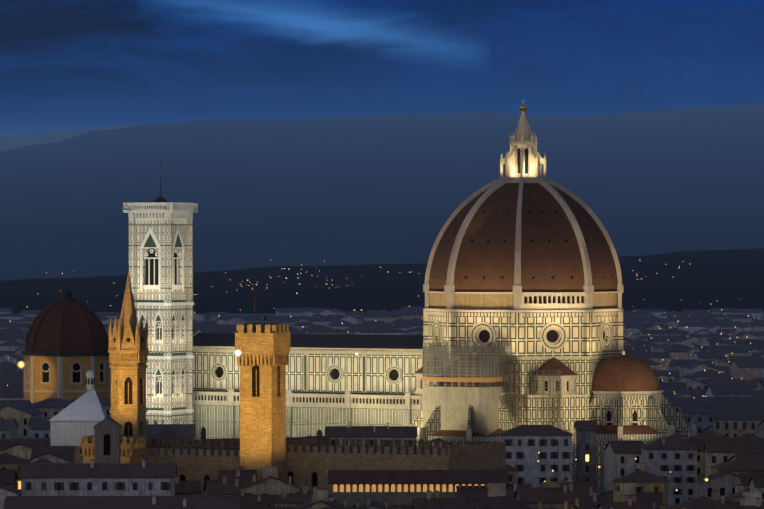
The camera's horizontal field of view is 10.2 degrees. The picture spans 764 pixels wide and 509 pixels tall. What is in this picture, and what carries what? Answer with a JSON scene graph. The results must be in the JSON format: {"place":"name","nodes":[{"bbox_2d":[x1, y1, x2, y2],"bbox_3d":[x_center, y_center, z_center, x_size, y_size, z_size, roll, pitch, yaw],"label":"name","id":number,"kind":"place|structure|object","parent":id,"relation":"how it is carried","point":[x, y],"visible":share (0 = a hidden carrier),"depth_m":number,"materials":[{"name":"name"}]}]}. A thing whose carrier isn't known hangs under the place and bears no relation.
{"place":"outdoors","nodes":[
{"label":"outdoors","id":0,"kind":"place"},
{"bbox_2d":[0,125,130,151],"bbox_3d":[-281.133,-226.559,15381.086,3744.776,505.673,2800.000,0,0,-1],"label":"hill ridge","id":1,"kind":"structure","parent":0,"point":[9,142],"depth_m":15736.98,"materials":[{"name":"blue"}]},
{"bbox_2d":[22,289,110,403],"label":"domed chapel","id":2,"kind":"structure","parent":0,"point":[67,343],"depth_m":1471.90,"materials":[{"name":"tile"}]},
{"bbox_2d":[235,284,289,480],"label":"crenellated tower","id":3,"kind":"structure","parent":0,"point":[262,360],"depth_m":990.67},
{"bbox_2d":[193,330,423,439],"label":"cathedral nave","id":4,"kind":"structure","parent":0,"point":[332,386],"depth_m":1306.96,"materials":[{"name":"beige stone"}]},
{"bbox_2d":[0,103,763,280],"bbox_3d":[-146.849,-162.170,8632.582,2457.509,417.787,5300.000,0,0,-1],"label":"hill ridge","id":5,"kind":"structure","parent":0,"point":[370,189],"depth_m":8390.98,"materials":[{"name":"blue"}]},
{"bbox_2d":[0,0,763,136],"label":"sky","id":6,"kind":"structure","parent":0,"point":[65,64],"materials":[{"name":"blue"}]},
{"bbox_2d":[201,313,763,493],"bbox_3d":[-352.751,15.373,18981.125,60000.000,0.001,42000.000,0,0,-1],"label":"ground","id":7,"kind":"structure","parent":0,"point":[599,490],"depth_m":4278.34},
{"bbox_2d":[49,365,106,445],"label":"church pyramid roof","id":8,"kind":"structure","parent":7,"relation":"on","point":[71,424],"depth_m":1133.08,"materials":[{"name":"grey paint"}]},
{"bbox_2d":[93,416,121,462],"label":"bell tower","id":9,"kind":"structure","parent":7,"relation":"on","point":[107,439],"depth_m":983.33,"materials":[{"name":"stone"}]},
{"bbox_2d":[108,263,148,441],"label":"church spire","id":10,"kind":"structure","parent":7,"relation":"on","point":[128,350],"depth_m":1010.48,"materials":[{"name":"stone"}]},
{"bbox_2d":[123,164,197,423],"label":"bell tower","id":11,"kind":"structure","parent":7,"relation":"on","point":[160,245],"depth_m":1309.35,"materials":[{"name":"stone"}]},
{"bbox_2d":[74,438,505,496],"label":"crenellated wall","id":12,"kind":"structure","parent":7,"relation":"on","point":[313,461],"depth_m":995.95,"materials":[{"name":"brown stone"}]},
{"bbox_2d":[80,435,145,462],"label":"crenellated building","id":13,"kind":"structure","parent":12,"relation":"attached to","point":[132,450],"depth_m":1000.62,"materials":[{"name":"brown stone"}]},
{"bbox_2d":[7,261,755,490],"bbox_3d":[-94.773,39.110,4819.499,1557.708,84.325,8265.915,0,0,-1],"label":"distant lights","id":14,"kind":"object","parent":7,"relation":"on","point":[409,306],"visible":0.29,"depth_m":2564.74},
{"bbox_2d":[0,415,763,508],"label":"city","id":15,"kind":"object","parent":7,"relation":"on","point":[39,474],"visible":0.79,"depth_m":959.71,"materials":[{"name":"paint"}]},
{"bbox_2d":[0,307,763,439],"bbox_3d":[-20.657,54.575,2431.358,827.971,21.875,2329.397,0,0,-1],"label":"city","id":16,"kind":"object","parent":7,"relation":"on","point":[728,405],"visible":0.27,"depth_m":2146.83,"materials":[{"name":"paint"}]},
{"bbox_2d":[0,248,763,313],"bbox_3d":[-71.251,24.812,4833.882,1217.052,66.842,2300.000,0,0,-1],"label":"foothills","id":17,"kind":"structure","parent":7,"relation":"on","point":[708,279],"depth_m":4390.49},
{"bbox_2d":[328,470,508,506],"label":"arcaded building","id":18,"kind":"structure","parent":7,"relation":"on","point":[400,487],"depth_m":910.61,"materials":[{"name":"stone"}]},
{"bbox_2d":[423,291,623,405],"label":"dome drum","id":19,"kind":"object","parent":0,"point":[580,335],"visible":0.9,"depth_m":1266.74,"materials":[{"name":"beige stone"}]},
{"bbox_2d":[423,178,623,293],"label":"dome","id":20,"kind":"structure","parent":19,"relation":"on","point":[520,237],"depth_m":1271.47,"materials":[{"name":"brown tile"}]},
{"bbox_2d":[499,98,547,182],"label":"dome lantern","id":21,"kind":"object","parent":20,"relation":"on","point":[523,158],"visible":0.9,"depth_m":1287.55,"materials":[{"name":"white stone"}]},
{"bbox_2d":[401,351,695,488],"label":"duomo tribunes","id":22,"kind":"object","parent":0,"point":[628,401],"visible":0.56,"depth_m":1261.58,"materials":[{"name":"beige stone"}]},
{"bbox_2d":[422,342,560,435],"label":"scaffolding","id":23,"kind":"object","parent":22,"relation":"attached to","point":[455,402],"visible":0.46,"depth_m":1251.74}
]}

